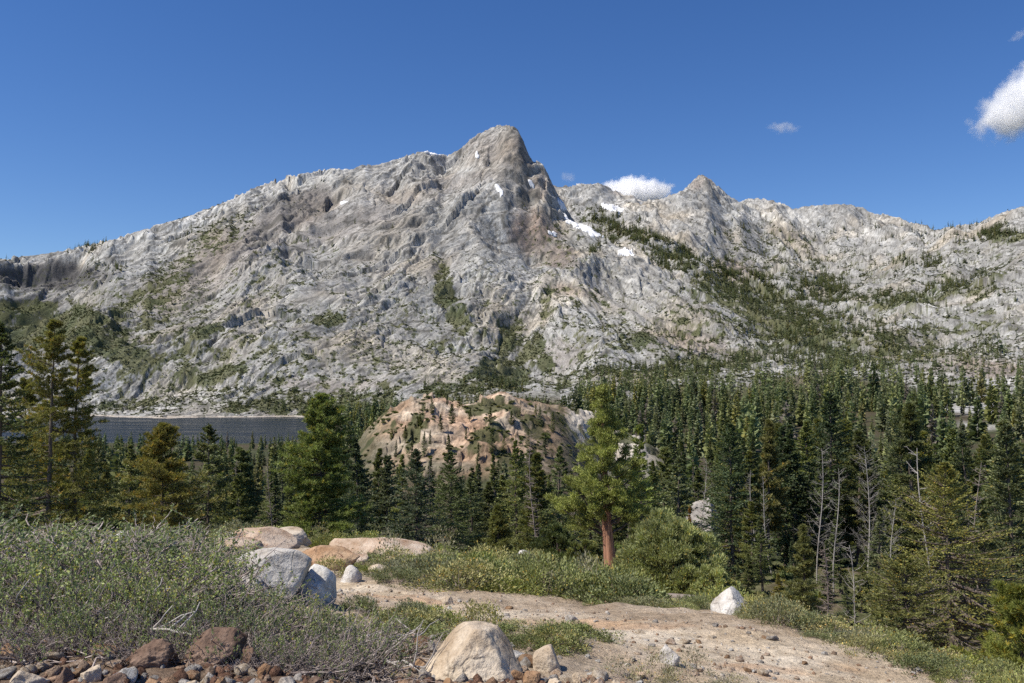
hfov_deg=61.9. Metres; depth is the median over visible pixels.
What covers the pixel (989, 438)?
conifer tree
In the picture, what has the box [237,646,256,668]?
rock
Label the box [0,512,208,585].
manzanita shrub
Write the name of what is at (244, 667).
stone
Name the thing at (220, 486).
conifer tree
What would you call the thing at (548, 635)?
shrub
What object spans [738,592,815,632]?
shrub
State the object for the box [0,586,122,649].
manzanita shrub
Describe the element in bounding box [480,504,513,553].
pine tree
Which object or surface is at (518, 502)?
conifer tree
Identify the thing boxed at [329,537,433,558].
flat boulder
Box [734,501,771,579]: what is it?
conifer tree
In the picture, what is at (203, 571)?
manzanita shrub
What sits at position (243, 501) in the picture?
conifer tree
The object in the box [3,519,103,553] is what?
manzanita shrub
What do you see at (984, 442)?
conifer tree
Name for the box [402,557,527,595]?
shrub
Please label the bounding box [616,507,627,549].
conifer tree
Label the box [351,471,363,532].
conifer tree
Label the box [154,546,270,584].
manzanita shrub
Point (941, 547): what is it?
conifer tree
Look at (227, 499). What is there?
conifer tree
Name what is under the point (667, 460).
conifer tree
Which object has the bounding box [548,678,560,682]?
rock
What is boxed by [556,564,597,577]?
shrub
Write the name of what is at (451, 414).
conifer tree
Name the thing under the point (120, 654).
manzanita shrub
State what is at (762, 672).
stone
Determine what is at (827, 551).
conifer tree
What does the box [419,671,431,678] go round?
rock
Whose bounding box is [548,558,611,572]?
shrub
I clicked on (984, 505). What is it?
conifer tree
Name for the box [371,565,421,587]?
shrub
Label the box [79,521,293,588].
manzanita shrub
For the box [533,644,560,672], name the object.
rock
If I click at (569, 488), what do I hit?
conifer tree
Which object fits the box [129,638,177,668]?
boulder
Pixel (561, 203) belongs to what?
snow patch
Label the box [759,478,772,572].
bare aspen
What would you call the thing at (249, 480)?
conifer tree
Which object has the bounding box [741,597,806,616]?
shrub
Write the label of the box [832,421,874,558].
conifer tree
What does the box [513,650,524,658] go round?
stone
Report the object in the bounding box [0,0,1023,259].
sky
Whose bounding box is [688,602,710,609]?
shrub
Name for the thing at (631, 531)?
juniper bush
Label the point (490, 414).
conifer tree
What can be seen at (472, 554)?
shrub
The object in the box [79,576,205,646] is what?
manzanita shrub
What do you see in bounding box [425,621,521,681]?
boulder
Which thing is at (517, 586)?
shrub
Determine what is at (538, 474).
conifer tree
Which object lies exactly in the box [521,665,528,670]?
stone
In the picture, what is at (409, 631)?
dead branch
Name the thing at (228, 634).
boulder
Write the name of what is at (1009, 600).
pine sapling
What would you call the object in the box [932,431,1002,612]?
conifer tree
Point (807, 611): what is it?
shrub
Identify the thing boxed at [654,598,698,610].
shrub
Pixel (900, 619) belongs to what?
conifer tree
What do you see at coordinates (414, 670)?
stone
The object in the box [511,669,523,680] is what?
rock
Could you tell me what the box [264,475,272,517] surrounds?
conifer tree
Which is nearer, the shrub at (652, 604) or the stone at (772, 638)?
the stone at (772, 638)
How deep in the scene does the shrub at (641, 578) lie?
14.99 m
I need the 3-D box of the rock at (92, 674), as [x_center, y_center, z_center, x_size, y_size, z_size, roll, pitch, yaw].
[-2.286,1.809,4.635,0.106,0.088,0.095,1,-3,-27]
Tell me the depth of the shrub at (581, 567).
17.32 m
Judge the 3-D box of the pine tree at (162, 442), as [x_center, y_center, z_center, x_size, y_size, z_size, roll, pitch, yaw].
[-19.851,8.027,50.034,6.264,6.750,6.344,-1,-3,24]
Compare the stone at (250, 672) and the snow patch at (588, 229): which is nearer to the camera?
the stone at (250, 672)
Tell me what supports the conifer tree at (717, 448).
on the mountain
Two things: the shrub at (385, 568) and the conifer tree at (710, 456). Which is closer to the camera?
the shrub at (385, 568)
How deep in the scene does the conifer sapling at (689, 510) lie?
59.41 m
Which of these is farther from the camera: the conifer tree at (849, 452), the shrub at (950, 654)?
the conifer tree at (849, 452)
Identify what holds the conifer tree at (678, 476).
on the hillside
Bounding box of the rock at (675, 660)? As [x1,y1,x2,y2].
[659,645,680,665]
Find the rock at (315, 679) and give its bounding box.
[308,676,321,682]
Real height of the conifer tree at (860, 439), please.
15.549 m
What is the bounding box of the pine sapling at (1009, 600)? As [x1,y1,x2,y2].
[948,578,1023,674]
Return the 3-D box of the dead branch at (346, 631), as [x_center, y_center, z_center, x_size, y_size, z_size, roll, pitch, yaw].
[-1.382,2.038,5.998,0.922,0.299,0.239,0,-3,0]
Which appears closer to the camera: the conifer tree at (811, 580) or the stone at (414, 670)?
the stone at (414, 670)
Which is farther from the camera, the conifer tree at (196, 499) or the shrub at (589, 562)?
the conifer tree at (196, 499)
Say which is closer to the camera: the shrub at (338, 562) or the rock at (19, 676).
the rock at (19, 676)
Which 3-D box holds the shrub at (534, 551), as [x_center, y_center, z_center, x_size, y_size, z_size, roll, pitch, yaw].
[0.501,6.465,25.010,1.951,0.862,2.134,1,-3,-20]
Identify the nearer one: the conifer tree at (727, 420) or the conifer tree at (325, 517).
the conifer tree at (325, 517)
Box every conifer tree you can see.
[0,320,68,529]
[51,472,60,502]
[53,467,71,524]
[72,449,99,524]
[76,470,106,526]
[77,459,85,521]
[84,465,119,525]
[96,443,165,529]
[120,480,134,524]
[127,480,142,522]
[141,470,157,517]
[159,484,174,526]
[168,422,243,533]
[170,456,183,527]
[189,485,205,527]
[209,473,222,527]
[213,446,267,528]
[216,492,228,524]
[220,473,256,528]
[227,471,232,488]
[232,472,253,522]
[258,465,279,515]
[262,468,285,526]
[264,452,278,526]
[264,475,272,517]
[266,460,294,525]
[279,482,297,526]
[314,462,334,531]
[329,450,352,519]
[332,454,345,520]
[333,435,382,535]
[344,449,376,530]
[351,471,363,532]
[366,448,393,533]
[366,455,415,538]
[369,454,412,522]
[379,448,454,546]
[387,454,414,539]
[388,467,405,519]
[394,440,397,455]
[402,425,407,438]
[406,441,415,469]
[410,483,422,540]
[413,451,486,552]
[420,431,427,456]
[423,461,433,531]
[425,457,438,516]
[429,397,434,413]
[430,470,453,531]
[438,414,443,429]
[445,434,450,449]
[448,404,455,423]
[448,489,469,533]
[456,395,460,407]
[456,464,493,550]
[457,467,487,550]
[471,461,482,500]
[475,443,480,459]
[475,481,496,543]
[486,429,496,453]
[487,407,491,422]
[487,452,506,536]
[492,459,503,494]
[493,439,534,553]
[493,474,512,515]
[501,434,506,452]
[508,450,525,523]
[509,411,514,424]
[510,449,543,530]
[510,452,571,552]
[512,486,526,546]
[516,456,549,545]
[531,445,581,551]
[534,408,543,424]
[542,434,548,457]
[547,475,551,509]
[549,411,555,431]
[562,471,575,531]
[567,473,586,537]
[576,490,602,552]
[611,498,624,550]
[614,423,673,553]
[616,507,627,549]
[628,485,644,527]
[643,460,660,518]
[644,462,672,515]
[654,472,669,519]
[655,446,677,506]
[659,456,719,556]
[661,432,692,509]
[669,440,696,523]
[689,470,710,502]
[691,422,778,573]
[702,448,720,529]
[705,418,749,543]
[707,428,733,470]
[707,470,751,560]
[710,450,722,498]
[734,437,751,515]
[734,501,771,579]
[735,563,744,590]
[738,450,762,525]
[739,418,790,571]
[741,553,759,596]
[745,520,776,591]
[750,436,758,486]
[753,425,817,565]
[754,423,794,555]
[769,573,789,600]
[770,423,814,563]
[772,415,801,516]
[782,420,840,563]
[784,537,800,603]
[796,392,875,562]
[801,419,818,547]
[806,418,829,505]
[807,576,817,608]
[808,442,839,563]
[811,470,853,559]
[813,591,825,613]
[816,539,839,602]
[824,419,865,529]
[828,502,851,594]
[829,461,1023,668]
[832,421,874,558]
[832,429,887,566]
[834,580,857,622]
[851,553,873,612]
[852,553,980,655]
[854,406,935,573]
[855,487,872,546]
[862,460,880,520]
[864,507,895,598]
[866,470,895,537]
[866,581,883,624]
[871,474,912,567]
[874,457,881,499]
[874,474,887,558]
[878,554,898,625]
[881,402,946,597]
[893,575,914,625]
[903,430,933,521]
[908,519,1023,667]
[922,503,961,592]
[923,427,963,575]
[924,443,939,539]
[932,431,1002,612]
[937,447,1001,587]
[938,443,978,584]
[958,423,975,456]
[970,416,1023,598]
[970,424,1023,645]
[970,455,984,496]
[974,435,994,510]
[976,448,991,507]
[978,450,993,521]
[980,465,1005,549]
[984,433,994,482]
[989,467,1023,575]
[1001,440,1023,565]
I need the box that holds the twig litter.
[1,584,463,682]
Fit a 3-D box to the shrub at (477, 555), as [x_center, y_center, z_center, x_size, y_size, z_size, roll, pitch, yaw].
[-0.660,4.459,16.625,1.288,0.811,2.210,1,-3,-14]
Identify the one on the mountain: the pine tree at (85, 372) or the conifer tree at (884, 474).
the conifer tree at (884, 474)
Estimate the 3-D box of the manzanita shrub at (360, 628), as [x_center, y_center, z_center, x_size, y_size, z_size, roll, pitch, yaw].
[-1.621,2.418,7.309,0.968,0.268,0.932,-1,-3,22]
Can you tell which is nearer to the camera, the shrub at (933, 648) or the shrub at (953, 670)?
the shrub at (953, 670)
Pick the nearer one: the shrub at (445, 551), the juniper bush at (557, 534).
the shrub at (445, 551)
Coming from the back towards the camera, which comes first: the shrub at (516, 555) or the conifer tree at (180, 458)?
the conifer tree at (180, 458)
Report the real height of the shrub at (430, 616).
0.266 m
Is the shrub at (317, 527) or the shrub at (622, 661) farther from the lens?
the shrub at (317, 527)
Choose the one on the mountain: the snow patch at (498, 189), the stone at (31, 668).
the snow patch at (498, 189)
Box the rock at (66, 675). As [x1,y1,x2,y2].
[54,667,74,682]
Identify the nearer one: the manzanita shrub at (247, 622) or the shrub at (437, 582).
the manzanita shrub at (247, 622)
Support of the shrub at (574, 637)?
on the hillside
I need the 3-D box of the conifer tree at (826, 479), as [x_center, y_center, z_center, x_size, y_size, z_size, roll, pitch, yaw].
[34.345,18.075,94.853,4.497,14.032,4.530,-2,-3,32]
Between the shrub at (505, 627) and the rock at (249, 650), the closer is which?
the rock at (249, 650)
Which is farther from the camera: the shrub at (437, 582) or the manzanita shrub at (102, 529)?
the shrub at (437, 582)
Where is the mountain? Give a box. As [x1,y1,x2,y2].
[0,125,1023,568]
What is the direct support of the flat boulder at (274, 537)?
on the hillside
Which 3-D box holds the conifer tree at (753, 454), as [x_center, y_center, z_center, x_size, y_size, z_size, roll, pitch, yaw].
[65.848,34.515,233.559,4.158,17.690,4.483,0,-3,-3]
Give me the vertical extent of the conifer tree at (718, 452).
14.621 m
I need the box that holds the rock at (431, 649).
[428,640,435,651]
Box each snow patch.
[424,150,440,155]
[495,184,502,197]
[528,179,533,188]
[548,230,556,236]
[557,197,566,211]
[564,213,603,237]
[601,203,623,213]
[618,247,635,255]
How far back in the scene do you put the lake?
844.40 m
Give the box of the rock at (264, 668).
[256,663,271,677]
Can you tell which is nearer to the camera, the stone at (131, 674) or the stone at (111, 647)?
the stone at (131, 674)
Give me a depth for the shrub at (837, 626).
10.81 m
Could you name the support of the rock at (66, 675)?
on the hillside
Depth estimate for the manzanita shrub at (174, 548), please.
7.11 m
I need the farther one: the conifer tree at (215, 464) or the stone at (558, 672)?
the conifer tree at (215, 464)
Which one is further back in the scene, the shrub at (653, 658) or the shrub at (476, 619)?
the shrub at (476, 619)
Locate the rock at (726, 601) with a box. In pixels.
[710,586,747,615]
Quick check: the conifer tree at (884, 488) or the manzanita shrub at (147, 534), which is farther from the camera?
the conifer tree at (884, 488)
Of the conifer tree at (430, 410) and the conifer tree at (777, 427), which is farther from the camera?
the conifer tree at (430, 410)
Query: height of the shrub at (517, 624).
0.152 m
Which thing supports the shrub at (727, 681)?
on the hillside
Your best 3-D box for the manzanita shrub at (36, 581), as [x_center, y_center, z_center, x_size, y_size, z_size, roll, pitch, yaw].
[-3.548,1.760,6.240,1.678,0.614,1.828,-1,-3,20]
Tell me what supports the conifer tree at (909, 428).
on the hillside
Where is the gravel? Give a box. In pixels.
[13,581,980,682]
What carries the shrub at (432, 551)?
on the hillside
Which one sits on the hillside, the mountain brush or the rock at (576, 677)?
the rock at (576, 677)
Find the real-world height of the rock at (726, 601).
0.408 m
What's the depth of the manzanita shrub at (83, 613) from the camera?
5.30 m
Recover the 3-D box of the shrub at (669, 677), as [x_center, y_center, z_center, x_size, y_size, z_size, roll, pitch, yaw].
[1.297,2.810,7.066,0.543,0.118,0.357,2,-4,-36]
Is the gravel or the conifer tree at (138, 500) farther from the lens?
the conifer tree at (138, 500)
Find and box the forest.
[2,178,1023,524]
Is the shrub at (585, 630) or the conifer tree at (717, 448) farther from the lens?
the conifer tree at (717, 448)
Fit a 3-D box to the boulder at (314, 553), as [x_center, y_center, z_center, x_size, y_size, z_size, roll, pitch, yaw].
[-4.005,4.649,18.362,1.494,0.521,1.046,0,-3,0]
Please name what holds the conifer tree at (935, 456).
on the mountain
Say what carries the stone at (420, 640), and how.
on the hillside
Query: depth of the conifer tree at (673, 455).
161.52 m
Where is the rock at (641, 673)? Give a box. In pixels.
[634,671,644,677]
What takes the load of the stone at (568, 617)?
on the hillside
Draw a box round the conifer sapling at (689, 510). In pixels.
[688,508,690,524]
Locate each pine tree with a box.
[0,376,65,522]
[1,319,110,528]
[24,335,160,526]
[102,422,232,530]
[268,392,373,537]
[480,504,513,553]
[543,382,650,568]
[780,524,847,621]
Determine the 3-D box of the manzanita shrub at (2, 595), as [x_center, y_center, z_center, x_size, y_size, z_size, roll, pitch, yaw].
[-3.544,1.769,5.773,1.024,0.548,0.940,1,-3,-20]
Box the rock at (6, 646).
[0,643,24,660]
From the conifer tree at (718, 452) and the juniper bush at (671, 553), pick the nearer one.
the juniper bush at (671, 553)
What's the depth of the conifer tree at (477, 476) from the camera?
198.78 m
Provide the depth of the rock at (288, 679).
4.61 m
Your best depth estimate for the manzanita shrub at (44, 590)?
5.71 m
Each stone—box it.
[0,666,16,679]
[20,664,37,673]
[35,665,45,671]
[36,661,53,668]
[43,652,67,660]
[70,659,81,668]
[73,668,85,677]
[89,643,124,656]
[104,654,115,660]
[106,659,124,667]
[118,668,138,682]
[186,670,200,680]
[200,676,209,682]
[234,663,249,675]
[247,667,256,676]
[384,588,392,591]
[402,666,417,672]
[414,635,428,648]
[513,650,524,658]
[518,654,532,666]
[520,656,531,667]
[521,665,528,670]
[550,668,562,676]
[558,673,573,682]
[565,614,577,621]
[590,668,608,680]
[628,656,635,661]
[635,629,645,633]
[665,639,675,644]
[679,637,690,643]
[707,635,716,638]
[735,656,743,661]
[757,668,768,675]
[766,636,778,639]
[915,667,922,672]
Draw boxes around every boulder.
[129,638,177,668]
[181,627,247,665]
[222,537,263,548]
[227,547,311,599]
[234,526,300,548]
[280,526,311,546]
[296,564,336,605]
[302,545,359,570]
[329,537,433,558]
[354,553,368,564]
[368,564,391,572]
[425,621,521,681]
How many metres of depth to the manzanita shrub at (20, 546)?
7.75 m
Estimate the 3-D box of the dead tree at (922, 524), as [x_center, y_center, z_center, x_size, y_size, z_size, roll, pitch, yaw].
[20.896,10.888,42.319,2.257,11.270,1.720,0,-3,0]
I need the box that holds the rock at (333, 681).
[329,679,340,682]
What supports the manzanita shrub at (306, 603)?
on the hillside
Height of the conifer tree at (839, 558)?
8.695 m
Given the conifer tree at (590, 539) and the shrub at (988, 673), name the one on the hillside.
the shrub at (988, 673)
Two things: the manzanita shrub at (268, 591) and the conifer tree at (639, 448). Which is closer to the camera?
the manzanita shrub at (268, 591)
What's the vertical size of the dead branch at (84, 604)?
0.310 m
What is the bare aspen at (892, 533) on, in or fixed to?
on the hillside
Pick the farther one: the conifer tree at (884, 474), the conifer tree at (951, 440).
the conifer tree at (884, 474)
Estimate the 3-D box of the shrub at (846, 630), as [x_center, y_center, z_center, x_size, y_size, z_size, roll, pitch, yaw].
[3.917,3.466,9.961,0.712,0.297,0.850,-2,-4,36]
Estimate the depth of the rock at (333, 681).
4.67 m
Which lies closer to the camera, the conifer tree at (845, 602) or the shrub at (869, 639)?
the shrub at (869, 639)
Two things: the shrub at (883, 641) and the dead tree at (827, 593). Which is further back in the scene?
the dead tree at (827, 593)
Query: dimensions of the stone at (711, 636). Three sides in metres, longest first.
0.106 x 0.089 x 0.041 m
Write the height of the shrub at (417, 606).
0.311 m
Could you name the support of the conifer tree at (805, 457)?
on the mountain
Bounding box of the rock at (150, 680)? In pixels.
[145,678,160,682]
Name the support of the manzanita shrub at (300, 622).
on the hillside
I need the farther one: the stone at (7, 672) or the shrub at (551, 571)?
the shrub at (551, 571)
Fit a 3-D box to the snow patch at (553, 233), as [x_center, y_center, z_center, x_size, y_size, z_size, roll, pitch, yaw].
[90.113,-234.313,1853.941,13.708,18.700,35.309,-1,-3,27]
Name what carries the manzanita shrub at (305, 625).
on the hillside
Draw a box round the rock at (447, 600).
[441,596,452,604]
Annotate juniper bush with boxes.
[529,519,579,558]
[559,538,603,565]
[612,507,734,593]
[619,505,670,570]
[683,563,749,595]
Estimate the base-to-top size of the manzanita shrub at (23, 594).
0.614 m
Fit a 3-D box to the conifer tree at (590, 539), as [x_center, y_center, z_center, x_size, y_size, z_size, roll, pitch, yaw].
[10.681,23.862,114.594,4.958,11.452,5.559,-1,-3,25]
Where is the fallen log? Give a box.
[667,593,713,600]
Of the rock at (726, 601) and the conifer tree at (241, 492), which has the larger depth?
the conifer tree at (241, 492)
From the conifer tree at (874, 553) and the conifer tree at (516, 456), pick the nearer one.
the conifer tree at (874, 553)
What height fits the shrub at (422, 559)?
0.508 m
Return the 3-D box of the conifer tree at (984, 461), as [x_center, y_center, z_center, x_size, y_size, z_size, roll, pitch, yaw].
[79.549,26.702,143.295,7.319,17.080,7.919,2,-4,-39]
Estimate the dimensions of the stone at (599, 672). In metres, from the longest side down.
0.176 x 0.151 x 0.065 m
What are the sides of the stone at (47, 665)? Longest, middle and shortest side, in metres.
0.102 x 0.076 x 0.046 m
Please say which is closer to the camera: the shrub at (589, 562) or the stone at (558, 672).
the stone at (558, 672)
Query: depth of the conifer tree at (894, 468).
104.50 m
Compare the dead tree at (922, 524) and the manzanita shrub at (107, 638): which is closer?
the manzanita shrub at (107, 638)
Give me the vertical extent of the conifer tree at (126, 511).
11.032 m
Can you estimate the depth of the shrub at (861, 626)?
27.20 m
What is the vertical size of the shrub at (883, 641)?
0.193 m
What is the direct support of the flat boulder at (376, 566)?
on the hillside
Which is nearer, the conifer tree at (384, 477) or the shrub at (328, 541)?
the shrub at (328, 541)
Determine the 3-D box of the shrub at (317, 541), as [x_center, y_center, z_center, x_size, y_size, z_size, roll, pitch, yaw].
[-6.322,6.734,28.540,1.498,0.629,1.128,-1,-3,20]
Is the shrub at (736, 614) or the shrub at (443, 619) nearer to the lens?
the shrub at (443, 619)
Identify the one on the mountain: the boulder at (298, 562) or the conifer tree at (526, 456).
the conifer tree at (526, 456)
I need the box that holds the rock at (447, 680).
[443,678,453,682]
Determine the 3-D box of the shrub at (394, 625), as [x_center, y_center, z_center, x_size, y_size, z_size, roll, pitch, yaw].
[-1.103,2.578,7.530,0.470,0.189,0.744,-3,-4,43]
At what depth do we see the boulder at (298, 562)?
8.27 m
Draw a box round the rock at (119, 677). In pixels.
[103,672,126,682]
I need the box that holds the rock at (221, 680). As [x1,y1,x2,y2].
[215,677,225,682]
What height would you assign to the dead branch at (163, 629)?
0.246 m
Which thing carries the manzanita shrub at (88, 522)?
on the hillside
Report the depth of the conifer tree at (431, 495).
107.41 m
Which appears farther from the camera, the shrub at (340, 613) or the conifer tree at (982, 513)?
the conifer tree at (982, 513)
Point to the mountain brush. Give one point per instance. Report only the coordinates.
(782, 571)
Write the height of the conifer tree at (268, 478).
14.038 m
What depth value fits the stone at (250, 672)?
4.86 m
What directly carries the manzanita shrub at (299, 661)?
on the hillside
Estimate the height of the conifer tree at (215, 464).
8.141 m
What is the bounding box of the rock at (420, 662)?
[415,657,426,668]
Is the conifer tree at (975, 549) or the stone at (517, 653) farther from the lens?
the conifer tree at (975, 549)
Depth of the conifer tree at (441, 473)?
163.88 m
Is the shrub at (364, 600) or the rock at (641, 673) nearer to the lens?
the rock at (641, 673)
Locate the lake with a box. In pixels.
[2,416,313,446]
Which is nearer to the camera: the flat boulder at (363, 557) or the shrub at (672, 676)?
the shrub at (672, 676)
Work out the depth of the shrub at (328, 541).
28.18 m
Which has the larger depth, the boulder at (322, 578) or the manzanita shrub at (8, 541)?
the boulder at (322, 578)
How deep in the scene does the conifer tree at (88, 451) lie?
124.57 m
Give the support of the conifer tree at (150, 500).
on the mountain
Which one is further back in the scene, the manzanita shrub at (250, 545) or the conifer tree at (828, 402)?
the conifer tree at (828, 402)
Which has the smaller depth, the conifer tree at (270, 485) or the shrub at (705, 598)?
the shrub at (705, 598)
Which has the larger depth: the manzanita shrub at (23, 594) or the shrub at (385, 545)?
the shrub at (385, 545)
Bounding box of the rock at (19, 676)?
[9,670,49,682]
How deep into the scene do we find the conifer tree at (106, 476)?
118.26 m
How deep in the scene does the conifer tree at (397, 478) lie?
171.30 m
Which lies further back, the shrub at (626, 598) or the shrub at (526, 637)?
the shrub at (626, 598)
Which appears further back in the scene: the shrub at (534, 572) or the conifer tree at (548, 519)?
the conifer tree at (548, 519)
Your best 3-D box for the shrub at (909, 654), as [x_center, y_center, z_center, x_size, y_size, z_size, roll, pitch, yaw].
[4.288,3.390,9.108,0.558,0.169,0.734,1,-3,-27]
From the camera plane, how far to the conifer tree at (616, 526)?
110.25 m
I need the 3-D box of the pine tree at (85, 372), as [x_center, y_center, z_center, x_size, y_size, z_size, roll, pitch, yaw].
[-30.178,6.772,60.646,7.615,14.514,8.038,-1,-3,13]
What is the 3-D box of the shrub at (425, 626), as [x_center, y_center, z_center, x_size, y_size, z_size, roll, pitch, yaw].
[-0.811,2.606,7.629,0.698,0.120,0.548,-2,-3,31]
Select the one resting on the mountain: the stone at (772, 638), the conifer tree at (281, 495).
the conifer tree at (281, 495)
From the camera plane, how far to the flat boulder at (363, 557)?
20.95 m
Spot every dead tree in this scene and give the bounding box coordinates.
[524,433,541,536]
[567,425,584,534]
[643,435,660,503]
[816,546,836,616]
[906,446,944,647]
[958,465,986,587]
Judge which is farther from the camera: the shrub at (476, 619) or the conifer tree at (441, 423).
the conifer tree at (441, 423)
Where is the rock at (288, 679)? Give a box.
[278,676,294,682]
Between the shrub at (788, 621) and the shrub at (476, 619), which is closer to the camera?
the shrub at (476, 619)
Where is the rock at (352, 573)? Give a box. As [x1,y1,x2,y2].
[341,565,361,582]
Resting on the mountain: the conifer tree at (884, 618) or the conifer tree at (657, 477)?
the conifer tree at (657, 477)
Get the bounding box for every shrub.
[0,504,68,559]
[0,508,117,544]
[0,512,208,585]
[0,519,108,595]
[0,521,166,587]
[0,529,169,619]
[0,536,241,629]
[0,546,106,623]
[0,553,167,627]
[0,557,93,625]
[0,558,139,640]
[0,563,72,624]
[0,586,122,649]
[0,592,76,647]
[0,612,72,667]
[1,515,159,557]
[1,565,111,620]
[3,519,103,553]
[6,503,216,559]
[6,537,282,619]
[6,597,119,662]
[7,509,221,585]
[14,518,166,542]
[17,542,235,613]
[28,588,181,652]
[42,522,250,561]
[48,604,137,659]
[53,563,221,635]
[55,561,162,616]
[76,605,190,666]
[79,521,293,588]
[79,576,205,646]
[84,554,242,626]
[89,521,263,556]
[122,573,254,623]
[123,586,251,648]
[123,610,225,664]
[135,572,290,634]
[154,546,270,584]
[158,565,320,627]
[163,591,296,650]
[167,607,243,660]
[172,581,297,642]
[176,529,284,559]
[202,517,263,536]
[206,617,300,675]
[217,578,325,638]
[218,524,279,537]
[219,599,342,677]
[232,580,300,608]
[233,593,355,660]
[234,624,338,674]
[251,601,364,655]
[260,585,337,623]
[261,588,366,638]
[264,615,385,681]
[278,630,363,680]
[285,610,395,675]
[292,603,383,631]
[303,599,401,654]
[305,598,415,682]
[307,532,350,546]
[308,521,330,542]
[308,535,332,546]
[309,530,344,546]
[309,532,333,547]
[316,554,348,577]
[322,604,416,652]
[326,612,363,623]
[340,593,377,613]
[343,529,393,537]
[352,613,449,660]
[356,527,408,565]
[358,565,380,575]
[360,543,412,566]
[361,550,428,565]
[362,561,428,579]
[364,600,447,624]
[364,605,458,635]
[366,621,411,633]
[368,546,415,563]
[368,555,434,575]
[368,607,385,617]
[370,602,454,618]
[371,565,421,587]
[380,596,441,621]
[384,606,447,624]
[388,555,432,566]
[392,551,455,579]
[392,555,496,585]
[395,616,449,640]
[397,601,466,625]
[399,556,447,579]
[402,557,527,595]
[404,525,466,556]
[410,551,454,557]
[414,573,513,591]
[416,547,450,555]
[419,622,451,639]
[421,541,456,554]
[425,558,509,591]
[428,618,459,629]
[432,554,547,589]
[438,550,518,564]
[441,570,503,591]
[445,540,522,562]
[446,572,547,596]
[452,612,491,626]
[456,598,503,625]
[457,548,508,570]
[457,549,516,568]
[460,573,546,594]
[492,621,538,645]
[497,551,604,598]
[497,617,537,631]
[502,550,537,560]
[506,633,563,653]
[509,549,556,565]
[509,625,593,655]
[516,548,558,564]
[529,571,577,598]
[531,560,566,592]
[531,618,588,656]
[532,622,612,641]
[534,620,625,644]
[547,569,658,601]
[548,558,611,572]
[555,554,611,572]
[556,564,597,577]
[562,565,676,607]
[567,548,603,598]
[570,557,593,571]
[590,654,646,682]
[595,559,659,602]
[600,577,676,607]
[604,595,651,606]
[615,572,673,596]
[620,594,676,607]
[624,645,678,682]
[645,675,683,682]
[648,669,679,682]
[652,678,675,682]
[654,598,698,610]
[655,646,735,682]
[675,592,709,609]
[684,593,710,609]
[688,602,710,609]
[692,584,754,602]
[699,671,739,682]
[722,671,747,682]
[733,600,761,618]
[735,600,783,624]
[737,593,784,622]
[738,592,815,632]
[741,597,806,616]
[759,609,814,630]
[786,599,809,617]
[786,606,824,616]
[789,611,843,632]
[799,627,846,644]
[800,614,850,634]
[811,616,857,633]
[816,625,868,645]
[820,632,911,652]
[821,619,913,652]
[829,632,899,649]
[836,630,891,661]
[842,618,885,637]
[862,629,926,651]
[863,628,935,661]
[874,631,915,650]
[874,649,936,668]
[885,650,960,682]
[888,648,936,672]
[911,651,998,682]
[915,641,950,654]
[925,650,991,671]
[925,663,995,682]
[931,647,975,670]
[972,658,1023,682]
[975,656,1020,673]
[993,670,1023,682]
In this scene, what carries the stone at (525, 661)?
on the hillside
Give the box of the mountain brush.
[0,189,1023,658]
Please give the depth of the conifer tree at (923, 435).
168.22 m
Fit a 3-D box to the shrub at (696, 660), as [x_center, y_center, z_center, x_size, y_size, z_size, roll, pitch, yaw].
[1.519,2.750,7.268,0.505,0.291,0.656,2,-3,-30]
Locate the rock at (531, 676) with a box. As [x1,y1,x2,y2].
[523,671,540,682]
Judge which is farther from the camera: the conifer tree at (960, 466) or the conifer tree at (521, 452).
the conifer tree at (521, 452)
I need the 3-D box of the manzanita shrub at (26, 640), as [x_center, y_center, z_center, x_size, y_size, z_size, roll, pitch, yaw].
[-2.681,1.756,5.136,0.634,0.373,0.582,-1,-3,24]
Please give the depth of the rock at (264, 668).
4.86 m
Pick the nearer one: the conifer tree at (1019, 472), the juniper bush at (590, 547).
the juniper bush at (590, 547)
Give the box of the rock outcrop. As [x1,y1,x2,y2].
[686,498,718,542]
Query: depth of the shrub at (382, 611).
8.61 m
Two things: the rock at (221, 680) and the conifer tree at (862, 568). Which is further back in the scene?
the conifer tree at (862, 568)
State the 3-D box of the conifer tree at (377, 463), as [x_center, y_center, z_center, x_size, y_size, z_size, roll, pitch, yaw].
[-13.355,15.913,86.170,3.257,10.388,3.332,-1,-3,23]
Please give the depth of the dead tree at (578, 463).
118.83 m
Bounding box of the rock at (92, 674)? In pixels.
[80,664,101,682]
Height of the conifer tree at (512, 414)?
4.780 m
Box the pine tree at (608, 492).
[543,382,650,568]
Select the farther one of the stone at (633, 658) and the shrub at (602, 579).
the shrub at (602, 579)
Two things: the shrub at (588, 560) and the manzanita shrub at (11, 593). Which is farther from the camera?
the shrub at (588, 560)
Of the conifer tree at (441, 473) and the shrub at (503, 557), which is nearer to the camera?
the shrub at (503, 557)
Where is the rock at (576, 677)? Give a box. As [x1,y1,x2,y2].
[572,672,581,682]
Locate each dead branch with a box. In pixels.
[0,577,174,634]
[102,602,199,634]
[314,609,380,648]
[346,620,442,671]
[348,624,420,647]
[370,618,438,638]
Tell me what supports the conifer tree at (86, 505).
on the hillside
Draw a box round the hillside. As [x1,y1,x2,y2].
[0,528,1019,682]
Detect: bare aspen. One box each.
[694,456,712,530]
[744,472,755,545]
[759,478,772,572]
[797,445,837,582]
[821,468,848,591]
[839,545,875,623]
[846,445,893,584]
[873,495,907,588]
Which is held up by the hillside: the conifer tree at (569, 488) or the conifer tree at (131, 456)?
the conifer tree at (131, 456)
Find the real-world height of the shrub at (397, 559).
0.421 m
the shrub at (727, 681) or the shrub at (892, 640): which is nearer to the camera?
the shrub at (727, 681)
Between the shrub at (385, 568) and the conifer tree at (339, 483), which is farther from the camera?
the conifer tree at (339, 483)

